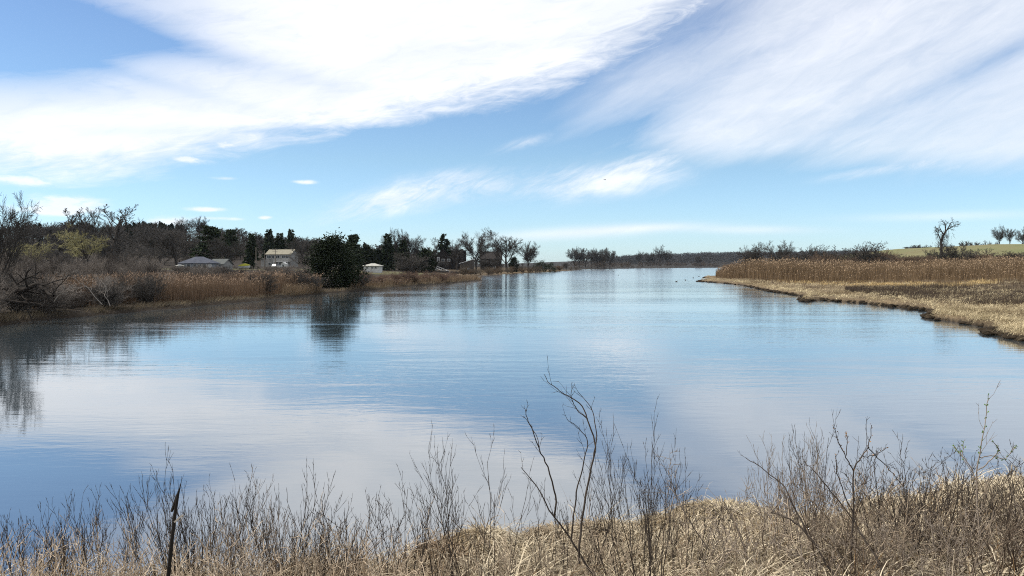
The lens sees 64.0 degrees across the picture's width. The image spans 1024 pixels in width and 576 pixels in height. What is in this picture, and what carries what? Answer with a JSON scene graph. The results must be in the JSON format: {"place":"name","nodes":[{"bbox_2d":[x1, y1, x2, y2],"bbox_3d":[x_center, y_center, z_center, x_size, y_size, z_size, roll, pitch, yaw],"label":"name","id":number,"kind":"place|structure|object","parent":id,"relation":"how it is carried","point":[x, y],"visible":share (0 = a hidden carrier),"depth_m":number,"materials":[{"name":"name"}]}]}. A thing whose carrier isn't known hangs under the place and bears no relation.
{"place":"outdoors","nodes":[
{"label":"outdoors","id":0,"kind":"place"},
{"bbox_2d":[0,268,1023,575],"bbox_3d":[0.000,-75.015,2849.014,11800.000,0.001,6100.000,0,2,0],"label":"water","id":1,"kind":"structure","parent":0,"point":[360,394],"depth_m":24.07,"materials":[{"name":"liquid"}]},
{"bbox_2d":[0,260,78,323],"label":"fallen limb","id":2,"kind":"object","parent":1,"relation":"in","point":[28,288],"visible":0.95,"depth_m":56.23,"materials":[{"name":"brown wood"}]},
{"bbox_2d":[5,292,78,323],"bbox_3d":[-32.116,1.401,56.106,4.935,2.582,1.688,0,2,8],"label":"fallen limb","id":3,"kind":"object","parent":1,"relation":"in","point":[23,303],"visible":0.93,"depth_m":56.01,"materials":[{"name":"brown wood"}]},
{"bbox_2d":[696,277,1023,340],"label":"sod bank","id":4,"kind":"structure","parent":1,"relation":"in","point":[991,330],"depth_m":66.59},
{"bbox_2d":[0,239,1023,575],"bbox_3d":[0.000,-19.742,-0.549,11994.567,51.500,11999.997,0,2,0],"label":"ground","id":5,"kind":"structure","parent":0,"point":[170,263],"depth_m":130.29,"materials":[{"name":"soil"}]},
{"bbox_2d":[0,190,42,280],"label":"bare tree","id":6,"kind":"object","parent":5,"relation":"on","point":[12,221],"visible":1,"depth_m":68.22,"materials":[{"name":"brown plant"}]},
{"bbox_2d":[0,268,54,313],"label":"bare shrub","id":7,"kind":"object","parent":5,"relation":"on","point":[27,294],"visible":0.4,"depth_m":59.50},
{"bbox_2d":[1,519,54,575],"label":"bare shrub","id":8,"kind":"object","parent":5,"relation":"on","point":[3,557],"visible":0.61,"depth_m":8.78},
{"bbox_2d":[11,234,54,262],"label":"willow tree","id":9,"kind":"object","parent":5,"relation":"on","point":[26,252],"visible":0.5,"depth_m":151.33,"materials":[{"name":"green plant"}]},
{"bbox_2d":[0,494,100,575],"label":"bare shrub","id":10,"kind":"object","parent":5,"relation":"on","point":[43,545],"visible":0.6,"depth_m":8.95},
{"bbox_2d":[4,509,116,575],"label":"bare shrub","id":11,"kind":"object","parent":5,"relation":"on","point":[83,543],"visible":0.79,"depth_m":8.50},
{"bbox_2d":[55,208,84,264],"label":"bare tree","id":12,"kind":"object","parent":5,"relation":"on","point":[71,228],"visible":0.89,"depth_m":204.94,"materials":[{"name":"brown plant"}]},
{"bbox_2d":[67,207,97,265],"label":"bare tree","id":13,"kind":"object","parent":5,"relation":"on","point":[85,227],"visible":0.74,"depth_m":212.33,"materials":[{"name":"brown plant"}]},
{"bbox_2d":[56,222,109,266],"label":"willow tree","id":14,"kind":"object","parent":5,"relation":"on","point":[81,244],"visible":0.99,"depth_m":176.38,"materials":[{"name":"green plant"}]},
{"bbox_2d":[16,542,149,575],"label":"bare shrub","id":15,"kind":"object","parent":5,"relation":"on","point":[99,564],"visible":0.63,"depth_m":8.24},
{"bbox_2d":[26,479,158,575],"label":"bare shrub","id":16,"kind":"object","parent":5,"relation":"on","point":[92,541],"visible":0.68,"depth_m":8.76,"materials":[{"name":"plant"}]},
{"bbox_2d":[86,207,105,256],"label":"bare tree","id":17,"kind":"object","parent":5,"relation":"on","point":[97,228],"visible":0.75,"depth_m":223.41,"materials":[{"name":"brown plant"}]},
{"bbox_2d":[84,281,126,307],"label":"bare shrub","id":18,"kind":"object","parent":5,"relation":"on","point":[101,298],"visible":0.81,"depth_m":68.45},
{"bbox_2d":[93,204,137,260],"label":"bare tree","id":19,"kind":"object","parent":5,"relation":"on","point":[116,236],"visible":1,"depth_m":190.33,"materials":[{"name":"brown plant"}]},
{"bbox_2d":[118,273,169,304],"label":"bare shrub","id":20,"kind":"object","parent":5,"relation":"on","point":[146,292],"visible":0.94,"depth_m":76.04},
{"bbox_2d":[0,248,324,312],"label":"bramble thicket","id":21,"kind":"object","parent":5,"relation":"on","point":[101,266],"visible":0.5,"depth_m":92.84,"materials":[{"name":"plant"}]},
{"bbox_2d":[129,219,199,264],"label":"bare tree","id":22,"kind":"object","parent":5,"relation":"on","point":[168,242],"visible":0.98,"depth_m":237.75,"materials":[{"name":"brown plant"}]},
{"bbox_2d":[104,442,229,575],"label":"bare shrub","id":23,"kind":"object","parent":5,"relation":"on","point":[159,533],"visible":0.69,"depth_m":8.51,"materials":[{"name":"plant"}]},
{"bbox_2d":[166,481,183,575],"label":"wooden stake","id":24,"kind":"object","parent":5,"relation":"on","point":[174,508],"visible":1,"depth_m":6.25,"materials":[{"name":"brown wood"}]},
{"bbox_2d":[32,269,322,308],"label":"reed bed","id":25,"kind":"object","parent":5,"relation":"on","point":[190,289],"visible":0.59,"depth_m":87.59,"materials":[{"name":"plant"}]},
{"bbox_2d":[80,546,274,575],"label":"bare shrub","id":26,"kind":"object","parent":5,"relation":"on","point":[117,571],"visible":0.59,"depth_m":8.11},
{"bbox_2d":[173,217,197,234],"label":"bare tree","id":27,"kind":"object","parent":5,"relation":"on","point":[184,226],"visible":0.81,"depth_m":518.77,"materials":[{"name":"grey plant"}]},
{"bbox_2d":[187,217,209,235],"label":"bare tree","id":28,"kind":"object","parent":5,"relation":"on","point":[200,224],"visible":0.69,"depth_m":537.04,"materials":[{"name":"grey plant"}]},
{"bbox_2d":[177,254,220,270],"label":"cottage","id":29,"kind":"structure","parent":5,"relation":"on","point":[193,261],"depth_m":212.44,"materials":[{"name":"stone"}]},
{"bbox_2d":[188,225,226,258],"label":"pine tree","id":30,"kind":"object","parent":5,"relation":"on","point":[212,232],"visible":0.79,"depth_m":297.94,"materials":[{"name":"green plant"}]},
{"bbox_2d":[136,465,279,575],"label":"bare shrub","id":31,"kind":"object","parent":5,"relation":"on","point":[185,534],"visible":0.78,"depth_m":8.60,"materials":[{"name":"plant"}]},
{"bbox_2d":[0,219,438,266],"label":"hillside wood","id":32,"kind":"object","parent":5,"relation":"on","point":[41,234],"visible":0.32,"depth_m":408.23,"materials":[{"name":"plant"}]},
{"bbox_2d":[206,234,247,260],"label":"bare tree","id":33,"kind":"object","parent":5,"relation":"on","point":[229,250],"visible":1,"depth_m":258.39,"materials":[{"name":"grey plant"}]},
{"bbox_2d":[0,279,466,321],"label":"bank fringe","id":34,"kind":"object","parent":5,"relation":"on","point":[101,308],"visible":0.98,"depth_m":73.86,"materials":[{"name":"plant"}]},
{"bbox_2d":[223,228,244,261],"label":"pine tree","id":35,"kind":"object","parent":5,"relation":"on","point":[229,235],"visible":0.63,"depth_m":328.76,"materials":[{"name":"green plant"}]},
{"bbox_2d":[195,466,301,575],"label":"bare shrub","id":36,"kind":"object","parent":5,"relation":"on","point":[266,529],"visible":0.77,"depth_m":8.50,"materials":[{"name":"plant"}]},
{"bbox_2d":[242,233,260,268],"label":"spruce tree","id":37,"kind":"object","parent":5,"relation":"on","point":[249,250],"visible":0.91,"depth_m":298.88,"materials":[{"name":"green plant"}]},
{"bbox_2d":[187,507,325,575],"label":"bare shrub","id":38,"kind":"object","parent":5,"relation":"on","point":[257,557],"visible":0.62,"depth_m":8.27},
{"bbox_2d":[246,271,279,292],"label":"bare shrub","id":39,"kind":"object","parent":5,"relation":"on","point":[271,277],"visible":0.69,"depth_m":99.45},
{"bbox_2d":[261,229,275,258],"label":"spruce tree","id":40,"kind":"object","parent":5,"relation":"on","point":[268,243],"visible":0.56,"depth_m":383.87,"materials":[{"name":"green plant"}]},
{"bbox_2d":[211,458,332,575],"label":"bare shrub","id":41,"kind":"object","parent":5,"relation":"on","point":[302,548],"visible":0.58,"depth_m":8.58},
{"bbox_2d":[261,248,297,266],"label":"two storey house","id":42,"kind":"structure","parent":5,"relation":"on","point":[270,257],"depth_m":346.95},
{"bbox_2d":[274,233,286,248],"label":"spruce tree","id":43,"kind":"object","parent":5,"relation":"on","point":[279,242],"visible":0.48,"depth_m":388.71,"materials":[{"name":"green plant"}]},
{"bbox_2d":[284,268,310,288],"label":"bare shrub","id":44,"kind":"object","parent":5,"relation":"on","point":[300,275],"visible":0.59,"depth_m":110.64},
{"bbox_2d":[286,237,315,265],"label":"bare tree","id":45,"kind":"object","parent":5,"relation":"on","point":[300,246],"visible":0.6,"depth_m":357.16,"materials":[{"name":"brown plant"}]},
{"bbox_2d":[228,460,390,575],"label":"bare shrub","id":46,"kind":"object","parent":5,"relation":"on","point":[266,538],"visible":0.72,"depth_m":8.36,"materials":[{"name":"plant"}]},
{"bbox_2d":[290,516,368,575],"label":"bare shrub","id":47,"kind":"object","parent":5,"relation":"on","point":[335,549],"visible":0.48,"depth_m":8.64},
{"bbox_2d":[298,227,368,287],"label":"cedar tree","id":48,"kind":"object","parent":5,"relation":"on","point":[328,256],"visible":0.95,"depth_m":127.51,"materials":[{"name":"green plant"}]},
{"bbox_2d":[340,234,366,265],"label":"pine tree","id":49,"kind":"object","parent":5,"relation":"on","point":[353,239],"visible":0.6,"depth_m":259.07,"materials":[{"name":"green plant"}]},
{"bbox_2d":[303,494,412,575],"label":"bare shrub","id":50,"kind":"object","parent":5,"relation":"on","point":[381,538],"visible":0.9,"depth_m":8.16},
{"bbox_2d":[356,244,379,269],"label":"cedar tree","id":51,"kind":"object","parent":5,"relation":"on","point":[368,256],"visible":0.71,"depth_m":318.19,"materials":[{"name":"green plant"}]},
{"bbox_2d":[363,263,382,272],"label":"garage","id":52,"kind":"structure","parent":5,"relation":"on","point":[375,268],"depth_m":287.48,"materials":[{"name":"white paint"}]},
{"bbox_2d":[281,273,481,295],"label":"spit grass","id":53,"kind":"structure","parent":5,"relation":"on","point":[293,288],"depth_m":141.16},
{"bbox_2d":[380,233,395,270],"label":"spruce tree","id":54,"kind":"object","parent":5,"relation":"on","point":[388,260],"visible":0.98,"depth_m":338.47,"materials":[{"name":"green plant"}]},
{"bbox_2d":[393,239,413,270],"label":"spruce tree","id":55,"kind":"object","parent":5,"relation":"on","point":[402,249],"visible":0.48,"depth_m":344.19,"materials":[{"name":"green plant"}]},
{"bbox_2d":[348,269,460,285],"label":"red scrub","id":56,"kind":"object","parent":5,"relation":"on","point":[396,277],"visible":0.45,"depth_m":163.29,"materials":[{"name":"plant"}]},
{"bbox_2d":[351,464,462,575],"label":"bare shrub","id":57,"kind":"object","parent":5,"relation":"on","point":[423,546],"visible":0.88,"depth_m":8.48,"materials":[{"name":"plant"}]},
{"bbox_2d":[391,228,425,257],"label":"bare tree","id":58,"kind":"object","parent":5,"relation":"on","point":[414,245],"visible":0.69,"depth_m":398.04,"materials":[{"name":"grey plant"}]},
{"bbox_2d":[392,251,430,273],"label":"scrub tree","id":59,"kind":"object","parent":5,"relation":"on","point":[409,266],"visible":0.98,"depth_m":233.95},
{"bbox_2d":[414,248,439,272],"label":"cedar tree","id":60,"kind":"object","parent":5,"relation":"on","point":[425,253],"visible":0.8,"depth_m":323.86,"materials":[{"name":"green plant"}]},
{"bbox_2d":[389,531,491,574],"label":"grass hummock","id":61,"kind":"object","parent":5,"relation":"on","point":[434,544],"depth_m":10.18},
{"bbox_2d":[435,234,450,255],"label":"spruce tree","id":62,"kind":"object","parent":5,"relation":"on","point":[445,247],"visible":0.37,"depth_m":453.36,"materials":[{"name":"green plant"}]},
{"bbox_2d":[435,249,466,269],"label":"shingled house","id":63,"kind":"structure","parent":5,"relation":"on","point":[443,254],"depth_m":416.73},
{"bbox_2d":[449,244,465,269],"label":"bare tree","id":64,"kind":"object","parent":5,"relation":"on","point":[456,250],"visible":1,"depth_m":402.64,"materials":[{"name":"brown plant"}]},
{"bbox_2d":[404,421,534,575],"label":"bare shrub","id":65,"kind":"object","parent":5,"relation":"on","point":[456,531],"visible":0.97,"depth_m":8.38,"materials":[{"name":"plant"}]},
{"bbox_2d":[457,229,496,270],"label":"bare tree","id":66,"kind":"object","parent":5,"relation":"on","point":[482,250],"visible":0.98,"depth_m":421.23,"materials":[{"name":"grey plant"}]},
{"bbox_2d":[433,517,535,563],"bbox_3d":[-0.318,3.332,10.545,1.908,0.498,1.888,1,2,27],"label":"grass hummock","id":67,"kind":"object","parent":5,"relation":"on","point":[497,528],"depth_m":10.47,"materials":[{"name":"plant"}]},
{"bbox_2d":[469,256,499,268],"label":"scrub tree","id":68,"kind":"object","parent":5,"relation":"on","point":[488,264],"visible":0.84,"depth_m":436.58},
{"bbox_2d":[480,251,501,269],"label":"long roofed house","id":69,"kind":"structure","parent":5,"relation":"on","point":[491,255],"depth_m":466.08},
{"bbox_2d":[486,228,522,269],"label":"bare tree","id":70,"kind":"object","parent":5,"relation":"on","point":[498,250],"visible":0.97,"depth_m":425.00,"materials":[{"name":"grey plant"}]},
{"bbox_2d":[0,450,1023,575],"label":"dry grass","id":71,"kind":"structure","parent":5,"relation":"on","point":[523,565],"depth_m":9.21,"materials":[{"name":"plant"}]},
{"bbox_2d":[455,265,577,274],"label":"shore scrub","id":72,"kind":"object","parent":5,"relation":"on","point":[487,270],"visible":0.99,"depth_m":356.73,"materials":[{"name":"plant"}]},
{"bbox_2d":[516,241,539,271],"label":"bare tree","id":73,"kind":"object","parent":5,"relation":"on","point":[529,255],"visible":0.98,"depth_m":447.49,"materials":[{"name":"grey plant"}]},
{"bbox_2d":[508,520,604,556],"bbox_3d":[0.613,3.366,10.805,2.203,0.490,2.226,0,2,0],"label":"grass hummock","id":74,"kind":"object","parent":5,"relation":"on","point":[550,527],"depth_m":10.72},
{"bbox_2d":[518,356,596,575],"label":"curved shrub","id":75,"kind":"object","parent":5,"relation":"on","point":[580,535],"visible":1,"depth_m":7.71,"materials":[{"name":"plant"}]},
{"bbox_2d":[566,248,580,267],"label":"bare tree","id":76,"kind":"object","parent":5,"relation":"on","point":[575,255],"visible":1,"depth_m":898.81,"materials":[{"name":"grey plant"}]},
{"bbox_2d":[521,470,627,575],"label":"bare shrub","id":77,"kind":"object","parent":5,"relation":"on","point":[568,528],"visible":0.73,"depth_m":8.64,"materials":[{"name":"plant"}]},
{"bbox_2d":[584,248,600,267],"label":"bare tree","id":78,"kind":"object","parent":5,"relation":"on","point":[591,256],"visible":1,"depth_m":897.36,"materials":[{"name":"grey plant"}]},
{"bbox_2d":[600,248,616,268],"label":"bare tree","id":79,"kind":"object","parent":5,"relation":"on","point":[607,257],"visible":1,"depth_m":898.80,"materials":[{"name":"grey plant"}]},
{"bbox_2d":[563,516,654,553],"bbox_3d":[1.241,3.364,10.976,2.065,0.457,2.119,0,2,0],"label":"grass hummock","id":80,"kind":"object","parent":5,"relation":"on","point":[601,535],"depth_m":10.90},
{"bbox_2d":[571,394,700,575],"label":"bare shrub","id":81,"kind":"object","parent":5,"relation":"on","point":[649,537],"visible":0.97,"depth_m":8.19,"materials":[{"name":"plant"}]},
{"bbox_2d":[568,260,736,267],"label":"shore scrub","id":82,"kind":"object","parent":5,"relation":"on","point":[576,264],"visible":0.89,"depth_m":1141.73,"materials":[{"name":"plant"}]},
{"bbox_2d":[654,245,669,264],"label":"bare tree","id":83,"kind":"object","parent":5,"relation":"on","point":[662,255],"visible":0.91,"depth_m":1355.65,"materials":[{"name":"grey plant"}]},
{"bbox_2d":[617,508,710,535],"bbox_3d":[2.346,3.342,11.340,2.090,0.414,2.140,0,2,0],"label":"grass hummock","id":84,"kind":"object","parent":5,"relation":"on","point":[663,520],"depth_m":11.38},
{"bbox_2d":[623,447,728,575],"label":"bare shrub","id":85,"kind":"object","parent":5,"relation":"on","point":[654,572],"visible":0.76,"depth_m":8.61,"materials":[{"name":"plant"}]},
{"bbox_2d":[655,495,784,534],"bbox_3d":[3.050,3.266,11.616,2.440,0.429,2.383,1,2,37],"label":"grass hummock","id":86,"kind":"object","parent":5,"relation":"on","point":[706,503],"depth_m":11.64,"materials":[{"name":"plant"}]},
{"bbox_2d":[593,249,879,264],"bbox_3d":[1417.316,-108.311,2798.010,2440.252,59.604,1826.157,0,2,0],"label":"distant forest","id":87,"kind":"object","parent":5,"relation":"on","point":[689,257],"visible":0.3,"depth_m":2254.36,"materials":[{"name":"plant"}]},
{"bbox_2d":[692,519,783,575],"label":"bare shrub","id":88,"kind":"object","parent":5,"relation":"on","point":[727,555],"visible":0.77,"depth_m":8.13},
{"bbox_2d":[642,450,840,571],"bbox_3d":[2.556,2.395,8.830,1.714,1.374,1.896,1,2,41],"label":"bare shrub","id":89,"kind":"object","parent":5,"relation":"on","point":[767,515],"visible":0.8,"depth_m":8.62,"materials":[{"name":"plant"}]},
{"bbox_2d":[737,241,766,263],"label":"bare tree","id":90,"kind":"object","parent":5,"relation":"on","point":[754,253],"visible":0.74,"depth_m":268.38,"materials":[{"name":"grey plant"}]},
{"bbox_2d":[762,239,796,260],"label":"bare tree","id":91,"kind":"object","parent":5,"relation":"on","point":[781,251],"visible":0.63,"depth_m":298.57,"materials":[{"name":"grey plant"}]},
{"bbox_2d":[741,423,838,564],"bbox_3d":[3.023,2.271,9.086,1.008,1.706,1.372,0,2,13],"label":"bare shrub","id":92,"kind":"object","parent":5,"relation":"on","point":[816,463],"visible":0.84,"depth_m":8.99,"materials":[{"name":"plant"}]},
{"bbox_2d":[724,523,898,575],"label":"bare shrub","id":93,"kind":"object","parent":5,"relation":"on","point":[814,565],"visible":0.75,"depth_m":7.84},
{"bbox_2d":[741,447,883,575],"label":"curved shrub","id":94,"kind":"object","parent":5,"relation":"on","point":[821,555],"visible":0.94,"depth_m":7.65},
{"bbox_2d":[769,410,877,541],"bbox_3d":[3.423,2.251,9.262,1.024,1.774,1.186,0,2,0],"label":"bare shrub","id":95,"kind":"object","parent":5,"relation":"on","point":[797,473],"visible":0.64,"depth_m":9.31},
{"bbox_2d":[805,244,850,260],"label":"scrub tree","id":96,"kind":"object","parent":5,"relation":"on","point":[822,253],"visible":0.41,"depth_m":257.21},
{"bbox_2d":[702,275,1023,338],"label":"marsh grass","id":97,"kind":"structure","parent":5,"relation":"on","point":[980,313],"depth_m":80.68,"materials":[{"name":"plant"}]},
{"bbox_2d":[841,241,887,266],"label":"bare bush","id":98,"kind":"object","parent":5,"relation":"on","point":[864,253],"visible":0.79,"depth_m":242.89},
{"bbox_2d":[769,509,965,575],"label":"bare shrub","id":99,"kind":"object","parent":5,"relation":"on","point":[902,571],"visible":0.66,"depth_m":7.99,"materials":[{"name":"plant"}]},
{"bbox_2d":[830,417,905,574],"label":"sapling","id":100,"kind":"object","parent":5,"relation":"on","point":[873,454],"visible":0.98,"depth_m":8.02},
{"bbox_2d":[716,255,1023,286],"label":"reed bed","id":101,"kind":"object","parent":5,"relation":"on","point":[956,271],"visible":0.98,"depth_m":169.19,"materials":[{"name":"plant"}]},
{"bbox_2d":[721,248,1023,270],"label":"scrub","id":102,"kind":"object","parent":5,"relation":"on","point":[900,259],"visible":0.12,"depth_m":237.17,"materials":[{"name":"plant"}]},
{"bbox_2d":[840,444,973,566],"bbox_3d":[4.127,2.356,8.619,1.273,1.405,1.799,1,2,22],"label":"bare shrub","id":103,"kind":"object","parent":5,"relation":"on","point":[919,502],"visible":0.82,"depth_m":8.79,"materials":[{"name":"plant"}]},
{"bbox_2d":[845,278,1023,305],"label":"marsh heath","id":104,"kind":"object","parent":5,"relation":"on","point":[857,288],"visible":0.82,"depth_m":95.08,"materials":[{"name":"plant"}]},
{"bbox_2d":[856,492,1023,575],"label":"bare shrub","id":105,"kind":"object","parent":5,"relation":"on","point":[967,545],"visible":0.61,"depth_m":7.96,"materials":[{"name":"plant"}]},
{"bbox_2d":[869,430,1012,554],"bbox_3d":[4.735,2.377,9.016,1.438,1.576,1.337,0,2,0],"label":"bare shrub","id":106,"kind":"object","parent":5,"relation":"on","point":[947,497],"visible":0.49,"depth_m":8.99,"materials":[{"name":"plant"}]},
{"bbox_2d":[932,218,960,250],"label":"vine draped tree","id":107,"kind":"object","parent":5,"relation":"on","point":[941,240],"visible":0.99,"depth_m":249.60,"materials":[{"name":"grey plant"}]},
{"bbox_2d":[936,240,976,260],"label":"bare bush","id":108,"kind":"object","parent":5,"relation":"on","point":[952,253],"visible":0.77,"depth_m":230.41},
{"bbox_2d":[923,494,1023,575],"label":"bare shrub","id":109,"kind":"object","parent":5,"relation":"on","point":[979,554],"visible":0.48,"depth_m":8.27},
{"bbox_2d":[933,439,1023,550],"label":"bare shrub","id":110,"kind":"object","parent":5,"relation":"on","point":[1010,487],"visible":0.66,"depth_m":8.97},
{"bbox_2d":[952,380,1016,555],"bbox_3d":[4.854,1.942,8.265,0.616,2.000,0.444,0,2,0],"label":"sapling","id":111,"kind":"object","parent":5,"relation":"on","point":[980,452],"visible":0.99,"depth_m":8.32,"materials":[{"name":"brown plant"}]},
{"bbox_2d":[0,0,1023,263],"label":"sky","id":112,"kind":"structure","parent":0,"point":[721,126],"materials":[{"name":"blue"}]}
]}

